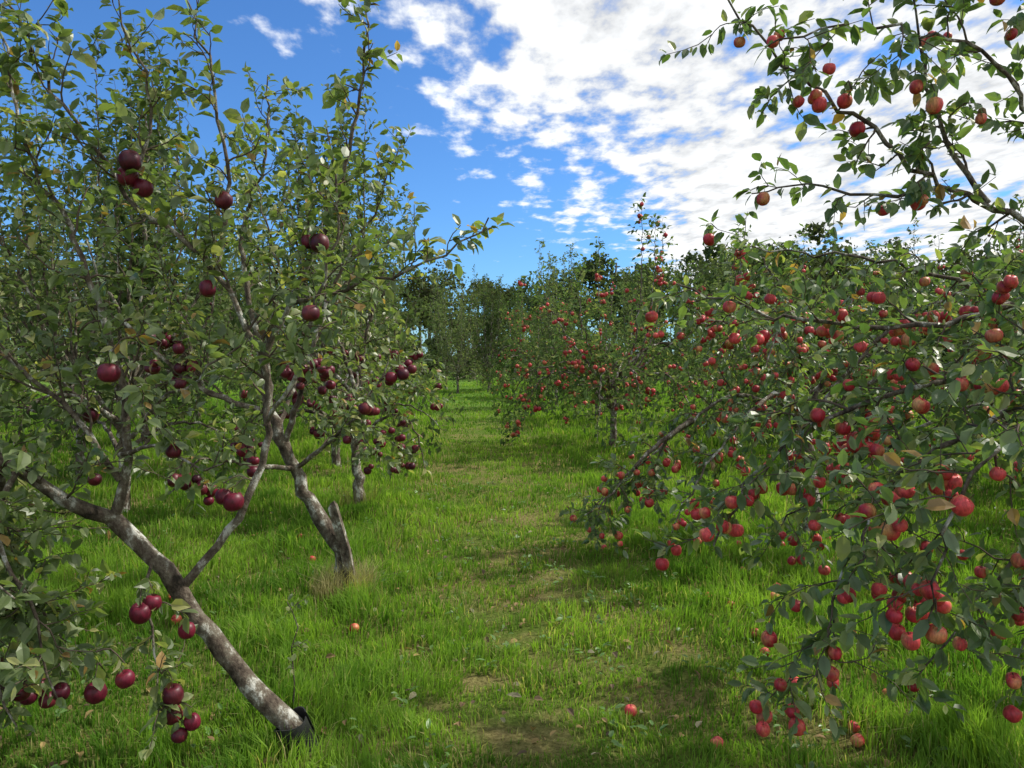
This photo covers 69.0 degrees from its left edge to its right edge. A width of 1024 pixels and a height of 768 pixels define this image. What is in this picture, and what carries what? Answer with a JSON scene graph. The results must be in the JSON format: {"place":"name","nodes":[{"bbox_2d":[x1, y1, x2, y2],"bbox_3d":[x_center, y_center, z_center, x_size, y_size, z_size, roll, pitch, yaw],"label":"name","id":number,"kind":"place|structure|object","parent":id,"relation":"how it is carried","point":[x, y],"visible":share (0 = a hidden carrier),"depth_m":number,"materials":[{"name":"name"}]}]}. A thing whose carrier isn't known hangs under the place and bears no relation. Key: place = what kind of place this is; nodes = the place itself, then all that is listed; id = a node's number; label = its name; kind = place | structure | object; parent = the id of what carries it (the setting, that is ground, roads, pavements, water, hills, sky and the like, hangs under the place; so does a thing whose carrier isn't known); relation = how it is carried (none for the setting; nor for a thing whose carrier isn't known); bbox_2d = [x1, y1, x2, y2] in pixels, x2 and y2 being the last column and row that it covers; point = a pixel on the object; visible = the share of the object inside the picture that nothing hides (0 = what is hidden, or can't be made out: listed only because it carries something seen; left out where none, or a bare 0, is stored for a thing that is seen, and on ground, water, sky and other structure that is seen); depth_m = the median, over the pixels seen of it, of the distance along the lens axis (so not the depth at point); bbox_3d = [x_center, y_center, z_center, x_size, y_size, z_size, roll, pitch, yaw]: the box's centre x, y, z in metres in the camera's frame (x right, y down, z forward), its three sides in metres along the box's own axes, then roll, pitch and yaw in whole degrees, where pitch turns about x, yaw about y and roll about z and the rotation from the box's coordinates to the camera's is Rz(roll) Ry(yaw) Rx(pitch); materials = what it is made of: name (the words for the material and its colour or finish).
{"place":"outdoors","nodes":[
{"label":"outdoors","id":0,"kind":"place"},
{"bbox_2d":[0,356,1023,767],"bbox_3d":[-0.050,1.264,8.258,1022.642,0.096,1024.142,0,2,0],"label":"ground","id":1,"kind":"structure","parent":0,"point":[492,734],"depth_m":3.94,"materials":[{"name":"green plant"}]},
{"bbox_2d":[0,191,54,544],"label":"apple tree","id":2,"kind":"object","parent":1,"relation":"on","point":[12,260],"visible":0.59,"depth_m":5.86,"materials":[{"name":"green plant"}]},
{"bbox_2d":[0,158,102,420],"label":"apple tree","id":3,"kind":"object","parent":1,"relation":"on","point":[11,327],"visible":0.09,"depth_m":13.72,"materials":[{"name":"green plant"}]},
{"bbox_2d":[0,165,128,417],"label":"apple tree","id":4,"kind":"object","parent":1,"relation":"on","point":[50,248],"visible":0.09,"depth_m":17.61,"materials":[{"name":"green plant"}]},
{"bbox_2d":[0,63,218,476],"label":"apple tree","id":5,"kind":"object","parent":1,"relation":"on","point":[25,194],"visible":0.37,"depth_m":9.34,"materials":[{"name":"green plant"}]},
{"bbox_2d":[66,227,178,388],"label":"apple tree","id":6,"kind":"object","parent":1,"relation":"on","point":[90,318],"visible":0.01,"depth_m":23.48,"materials":[{"name":"green plant"}]},
{"bbox_2d":[0,15,274,513],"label":"apple tree","id":7,"kind":"object","parent":1,"relation":"on","point":[133,255],"visible":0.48,"depth_m":7.25,"materials":[{"name":"green plant"}]},
{"bbox_2d":[22,95,253,443],"bbox_3d":[-6.377,-1.881,12.980,3.368,6.076,3.451,2,3,36],"label":"apple tree","id":8,"kind":"object","parent":1,"relation":"on","point":[145,428],"visible":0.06,"depth_m":12.67,"materials":[{"name":"green plant"}]},
{"bbox_2d":[106,177,260,420],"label":"apple tree","id":9,"kind":"object","parent":1,"relation":"on","point":[225,296],"visible":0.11,"depth_m":16.92,"materials":[{"name":"green plant"}]},
{"bbox_2d":[176,601,266,649],"bbox_3d":[-1.603,1.327,4.168,0.529,0.227,0.507,-2,3,-34],"label":"grass tuft","id":10,"kind":"object","parent":1,"relation":"on","point":[196,637],"visible":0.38,"depth_m":4.14,"materials":[{"name":"green plant"}]},
{"bbox_2d":[37,62,416,595],"bbox_3d":[-1.632,-0.325,4.854,2.355,3.542,1.687,-2,3,-39],"label":"apple tree","id":11,"kind":"object","parent":1,"relation":"on","point":[321,520],"visible":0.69,"depth_m":4.77,"materials":[{"name":"green plant"}]},
{"bbox_2d":[196,216,310,400],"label":"apple tree","id":12,"kind":"object","parent":1,"relation":"on","point":[242,306],"visible":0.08,"depth_m":21.59,"materials":[{"name":"green plant"}]},
{"bbox_2d":[0,0,514,760],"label":"apple tree","id":13,"kind":"object","parent":1,"relation":"on","point":[26,678],"visible":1,"depth_m":2.87,"materials":[{"name":"green plant"}]},
{"bbox_2d":[259,608,324,644],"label":"grass tuft","id":14,"kind":"object","parent":1,"relation":"on","point":[299,629],"visible":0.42,"depth_m":4.17,"materials":[{"name":"green plant"}]},
{"bbox_2d":[274,706,319,755],"bbox_3d":[-0.868,1.437,3.030,0.139,0.182,0.138,-27,12,-20],"label":"tree guard","id":15,"kind":"object","parent":1,"relation":"on","point":[306,724],"visible":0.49,"depth_m":2.98,"materials":[{"name":"black plastic"}]},
{"bbox_2d":[285,593,310,707],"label":"young shoot","id":16,"kind":"object","parent":1,"relation":"on","point":[292,658],"visible":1,"depth_m":3.32,"materials":[{"name":"green plant"}]},
{"bbox_2d":[289,507,329,529],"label":"grass tuft","id":17,"kind":"object","parent":1,"relation":"on","point":[298,520],"visible":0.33,"depth_m":6.85,"materials":[{"name":"green plant"}]},
{"bbox_2d":[299,533,327,552],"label":"grass tuft","id":18,"kind":"object","parent":1,"relation":"on","point":[309,536],"visible":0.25,"depth_m":6.22,"materials":[{"name":"green plant"}]},
{"bbox_2d":[275,623,354,665],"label":"grass tuft","id":19,"kind":"object","parent":1,"relation":"on","point":[333,645],"visible":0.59,"depth_m":3.94,"materials":[{"name":"green plant"}]},
{"bbox_2d":[289,555,354,576],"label":"grass tuft","id":20,"kind":"object","parent":1,"relation":"on","point":[307,563],"visible":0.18,"depth_m":5.49,"materials":[{"name":"green plant"}]},
{"bbox_2d":[314,488,334,499],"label":"grass tuft","id":21,"kind":"object","parent":1,"relation":"on","point":[326,494],"visible":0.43,"depth_m":8.16,"materials":[{"name":"green plant"}]},
{"bbox_2d":[222,173,455,503],"bbox_3d":[-1.575,-0.442,7.736,2.095,3.531,2.376,1,3,24],"label":"apple tree","id":22,"kind":"object","parent":1,"relation":"on","point":[360,449],"visible":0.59,"depth_m":7.51,"materials":[{"name":"green plant"}]},
{"bbox_2d":[227,173,454,438],"bbox_3d":[-3.410,-1.478,13.690,3.237,5.193,3.977,1,3,28],"label":"apple tree","id":23,"kind":"object","parent":1,"relation":"on","point":[422,392],"visible":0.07,"depth_m":13.76,"materials":[{"name":"green plant"}]},
{"bbox_2d":[220,62,463,466],"bbox_3d":[-2.472,-1.571,10.583,3.200,5.634,3.123,-2,3,-44],"label":"apple tree","id":24,"kind":"object","parent":1,"relation":"on","point":[336,459],"visible":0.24,"depth_m":10.24,"materials":[{"name":"green plant"}]},
{"bbox_2d":[274,191,410,407],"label":"apple tree","id":25,"kind":"object","parent":1,"relation":"on","point":[399,305],"visible":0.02,"depth_m":16.80,"materials":[{"name":"green plant"}]},
{"bbox_2d":[328,501,357,589],"bbox_3d":[-1.093,1.111,4.886,0.206,0.700,0.066,0,2,0],"label":"wooden stake","id":26,"kind":"object","parent":1,"relation":"on","point":[340,534],"visible":0.72,"depth_m":4.86,"materials":[{"name":"grey wood"}]},
{"bbox_2d":[276,551,414,608],"bbox_3d":[-1.070,1.247,4.988,1.014,0.340,0.946,0,2,0],"label":"dry grass tuft","id":27,"kind":"object","parent":1,"relation":"on","point":[329,583],"visible":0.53,"depth_m":4.83,"materials":[{"name":"beige plant"}]},
{"bbox_2d":[285,227,422,397],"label":"apple tree","id":28,"kind":"object","parent":1,"relation":"on","point":[378,320],"depth_m":21.14,"materials":[{"name":"green plant"}]},
{"bbox_2d":[306,684,410,741],"bbox_3d":[-0.670,1.387,3.157,0.550,0.207,0.430,0,2,0],"label":"grass tuft","id":29,"kind":"object","parent":1,"relation":"on","point":[361,721],"visible":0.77,"depth_m":3.18,"materials":[{"name":"green plant"}]},
{"bbox_2d":[329,482,388,505],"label":"dry grass tuft","id":30,"kind":"object","parent":1,"relation":"on","point":[348,498],"visible":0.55,"depth_m":7.79,"materials":[{"name":"green plant"}]},
{"bbox_2d":[308,581,429,625],"bbox_3d":[-0.748,1.317,4.485,0.867,0.204,0.542,1,2,15],"label":"grass tuft","id":31,"kind":"object","parent":1,"relation":"on","point":[386,604],"visible":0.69,"depth_m":4.50,"materials":[{"name":"green plant"}]},
{"bbox_2d":[349,504,393,525],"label":"grass tuft","id":32,"kind":"object","parent":1,"relation":"on","point":[368,518],"visible":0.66,"depth_m":7.01,"materials":[{"name":"green plant"}]},
{"bbox_2d":[332,250,424,393],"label":"apple tree","id":33,"kind":"object","parent":1,"relation":"on","point":[389,331],"visible":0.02,"depth_m":24.91,"materials":[{"name":"green plant"}]},
{"bbox_2d":[367,485,399,502],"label":"grass tuft","id":34,"kind":"object","parent":1,"relation":"on","point":[387,491],"visible":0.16,"depth_m":8.23,"materials":[{"name":"green plant"}]},
{"bbox_2d":[362,248,433,381],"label":"apple tree","id":35,"kind":"object","parent":1,"relation":"on","point":[402,307],"visible":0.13,"depth_m":30.01,"materials":[{"name":"green plant"}]},
{"bbox_2d":[386,660,470,702],"bbox_3d":[-0.399,1.395,3.542,0.435,0.157,0.382,0,2,0],"label":"grass tuft","id":36,"kind":"object","parent":1,"relation":"on","point":[418,689],"visible":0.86,"depth_m":3.52,"materials":[{"name":"green plant"}]},
{"bbox_2d":[425,498,467,514],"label":"grass tuft","id":37,"kind":"object","parent":1,"relation":"on","point":[453,504],"visible":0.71,"depth_m":7.45,"materials":[{"name":"green plant"}]},
{"bbox_2d":[407,266,485,387],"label":"apple tree","id":38,"kind":"object","parent":1,"relation":"on","point":[436,314],"visible":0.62,"depth_m":33.93,"materials":[{"name":"green plant"}]},
{"bbox_2d":[407,602,488,649],"bbox_3d":[-0.321,1.340,4.157,0.460,0.193,0.532,2,3,42],"label":"grass tuft","id":39,"kind":"object","parent":1,"relation":"on","point":[464,626],"visible":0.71,"depth_m":4.17,"materials":[{"name":"green plant"}]},
{"bbox_2d":[425,294,492,393],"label":"apple tree","id":40,"kind":"object","parent":1,"relation":"on","point":[459,366],"visible":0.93,"depth_m":29.94,"materials":[{"name":"green plant"}]},
{"bbox_2d":[446,264,529,390],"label":"apple tree","id":41,"kind":"object","parent":1,"relation":"on","point":[485,327],"visible":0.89,"depth_m":31.49,"materials":[{"name":"green plant"}]},
{"bbox_2d":[0,481,1016,767],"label":"fallen leaves","id":42,"kind":"object","parent":1,"relation":"on","point":[516,695],"visible":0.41,"depth_m":3.57,"materials":[{"name":"plant"}]},
{"bbox_2d":[0,221,1023,380],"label":"distant trees","id":43,"kind":"object","parent":1,"relation":"on","point":[708,251],"visible":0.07,"depth_m":63.71,"materials":[{"name":"green plant"}]},
{"bbox_2d":[31,480,1008,767],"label":"broadleaf weeds","id":44,"kind":"object","parent":1,"relation":"on","point":[615,742],"visible":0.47,"depth_m":3.78,"materials":[{"name":"green plant"}]},
{"bbox_2d":[475,282,571,388],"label":"apple tree","id":45,"kind":"object","parent":1,"relation":"on","point":[518,338],"visible":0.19,"depth_m":32.34,"materials":[{"name":"green plant"}]},
{"bbox_2d":[481,276,592,395],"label":"apple tree","id":46,"kind":"object","parent":1,"relation":"on","point":[508,358],"visible":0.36,"depth_m":26.56,"materials":[{"name":"green plant"}]},
{"bbox_2d":[485,240,608,405],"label":"apple tree","id":47,"kind":"object","parent":1,"relation":"on","point":[549,331],"visible":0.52,"depth_m":21.55,"materials":[{"name":"green plant"}]},
{"bbox_2d":[168,496,969,750],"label":"fallen apples","id":48,"kind":"object","parent":1,"relation":"on","point":[631,708],"visible":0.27,"depth_m":3.27,"materials":[{"name":"red food"}]},
{"bbox_2d":[563,513,607,530],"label":"grass tuft","id":49,"kind":"object","parent":1,"relation":"on","point":[574,523],"visible":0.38,"depth_m":6.93,"materials":[{"name":"green plant"}]},
{"bbox_2d":[487,192,725,448],"bbox_3d":[1.881,-0.966,12.530,4.271,4.219,4.225,-1,3,-23],"label":"apple tree","id":50,"kind":"object","parent":1,"relation":"on","point":[620,379],"visible":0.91,"depth_m":12.25,"materials":[{"name":"green plant"}]},
{"bbox_2d":[525,254,700,420],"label":"apple tree","id":51,"kind":"object","parent":1,"relation":"on","point":[605,327],"visible":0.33,"depth_m":17.31,"materials":[{"name":"green plant"}]},
{"bbox_2d":[576,557,653,586],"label":"grass tuft","id":52,"kind":"object","parent":1,"relation":"on","point":[620,570],"visible":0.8,"depth_m":5.24,"materials":[{"name":"green plant"}]},
{"bbox_2d":[612,509,635,523],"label":"grass tuft","id":53,"kind":"object","parent":1,"relation":"on","point":[623,515],"visible":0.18,"depth_m":7.11,"materials":[{"name":"green plant"}]},
{"bbox_2d":[597,267,680,386],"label":"apple tree","id":54,"kind":"object","parent":1,"relation":"on","point":[625,308],"visible":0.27,"depth_m":27.66,"materials":[{"name":"green plant"}]},
{"bbox_2d":[624,508,662,521],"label":"grass tuft","id":55,"kind":"object","parent":1,"relation":"on","point":[643,513],"visible":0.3,"depth_m":7.17,"materials":[{"name":"green plant"}]},
{"bbox_2d":[621,524,679,544],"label":"grass tuft","id":56,"kind":"object","parent":1,"relation":"on","point":[650,528],"visible":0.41,"depth_m":6.33,"materials":[{"name":"green plant"}]},
{"bbox_2d":[623,507,677,529],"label":"grass tuft","id":57,"kind":"object","parent":1,"relation":"on","point":[630,522],"visible":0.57,"depth_m":6.95,"materials":[{"name":"green plant"}]},
{"bbox_2d":[628,254,713,401],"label":"apple tree","id":58,"kind":"object","parent":1,"relation":"on","point":[673,317],"visible":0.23,"depth_m":21.86,"materials":[{"name":"green plant"}]},
{"bbox_2d":[663,521,702,538],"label":"grass tuft","id":59,"kind":"object","parent":1,"relation":"on","point":[676,531],"visible":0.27,"depth_m":6.48,"materials":[{"name":"green plant"}]},
{"bbox_2d":[685,519,713,534],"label":"grass tuft","id":60,"kind":"object","parent":1,"relation":"on","point":[688,528],"visible":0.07,"depth_m":6.57,"materials":[{"name":"green plant"}]},
{"bbox_2d":[684,532,736,550],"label":"grass tuft","id":61,"kind":"object","parent":1,"relation":"on","point":[725,539],"visible":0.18,"depth_m":5.98,"materials":[{"name":"green plant"}]},
{"bbox_2d":[691,272,754,389],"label":"apple tree","id":62,"kind":"object","parent":1,"relation":"on","point":[702,367],"visible":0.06,"depth_m":31.03,"materials":[{"name":"green plant"}]},
{"bbox_2d":[664,243,783,407],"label":"apple tree","id":63,"kind":"object","parent":1,"relation":"on","point":[698,370],"visible":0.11,"depth_m":17.59,"materials":[{"name":"green plant"}]},
{"bbox_2d":[749,639,803,684],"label":"grass tuft","id":64,"kind":"object","parent":1,"relation":"on","point":[758,673],"visible":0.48,"depth_m":3.68,"materials":[{"name":"green plant"}]},
{"bbox_2d":[740,258,814,387],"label":"apple tree","id":65,"kind":"object","parent":1,"relation":"on","point":[786,265],"visible":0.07,"depth_m":23.15,"materials":[{"name":"green plant"}]},
{"bbox_2d":[559,222,1023,558],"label":"apple tree","id":66,"kind":"object","parent":1,"relation":"on","point":[792,366],"visible":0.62,"depth_m":5.99,"materials":[{"name":"green plant"}]},
{"bbox_2d":[680,214,929,470],"bbox_3d":[4.120,-0.621,10.571,3.472,3.673,3.408,-2,3,-44],"label":"apple tree","id":67,"kind":"object","parent":1,"relation":"on","point":[863,372],"visible":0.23,"depth_m":10.34,"materials":[{"name":"green plant"}]},
{"bbox_2d":[703,223,917,446],"bbox_3d":[5.255,-0.810,13.537,3.665,3.877,3.597,1,2,15],"label":"apple tree","id":68,"kind":"object","parent":1,"relation":"on","point":[795,299],"visible":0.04,"depth_m":12.74,"materials":[{"name":"green plant"}]},
{"bbox_2d":[785,552,836,579],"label":"grass tuft","id":69,"kind":"object","parent":1,"relation":"on","point":[796,565],"visible":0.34,"depth_m":5.22,"materials":[{"name":"green plant"}]},
{"bbox_2d":[631,0,1023,743],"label":"apple tree","id":70,"kind":"object","parent":1,"relation":"on","point":[921,594],"visible":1,"depth_m":2.87,"materials":[{"name":"green plant"}]},
{"bbox_2d":[809,579,903,632],"bbox_3d":[1.972,1.322,4.429,0.663,0.210,0.614,-2,3,-42],"label":"grass tuft","id":71,"kind":"object","parent":1,"relation":"on","point":[845,607],"visible":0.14,"depth_m":4.47,"materials":[{"name":"green plant"}]},
{"bbox_2d":[848,250,943,392],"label":"apple tree","id":72,"kind":"object","parent":1,"relation":"on","point":[909,262],"visible":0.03,"depth_m":25.62,"materials":[{"name":"green plant"}]},
{"bbox_2d":[837,217,955,411],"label":"apple tree","id":73,"kind":"object","parent":1,"relation":"on","point":[911,282],"visible":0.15,"depth_m":16.64,"materials":[{"name":"green plant"}]},
{"bbox_2d":[898,621,964,651],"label":"grass tuft","id":74,"kind":"object","parent":1,"relation":"on","point":[947,638],"visible":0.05,"depth_m":4.09,"materials":[{"name":"green plant"}]},
{"bbox_2d":[888,701,980,747],"bbox_3d":[1.857,1.434,3.152,0.419,0.144,0.376,-1,2,-14],"label":"grass tuft","id":75,"kind":"object","parent":1,"relation":"on","point":[931,720],"visible":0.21,"depth_m":3.17,"materials":[{"name":"green plant"}]},
{"bbox_2d":[850,194,1023,488],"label":"apple tree","id":76,"kind":"object","parent":1,"relation":"on","point":[938,267],"visible":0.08,"depth_m":9.50,"materials":[{"name":"green plant"}]},
{"bbox_2d":[943,264,990,369],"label":"apple tree","id":77,"kind":"object","parent":1,"relation":"on","point":[974,305],"visible":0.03,"depth_m":30.39,"materials":[{"name":"green plant"}]},
{"bbox_2d":[922,227,1023,427],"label":"apple tree","id":78,"kind":"object","parent":1,"relation":"on","point":[957,352],"visible":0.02,"depth_m":12.66,"materials":[{"name":"green plant"}]},
{"bbox_2d":[928,323,1023,491],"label":"apple tree","id":79,"kind":"object","parent":1,"relation":"on","point":[1016,471],"visible":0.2,"depth_m":7.30,"materials":[{"name":"green plant"}]},
{"bbox_2d":[0,0,1023,355],"label":"sky","id":80,"kind":"structure","parent":0,"point":[554,117],"materials":[{"name":"blue"}]}
]}

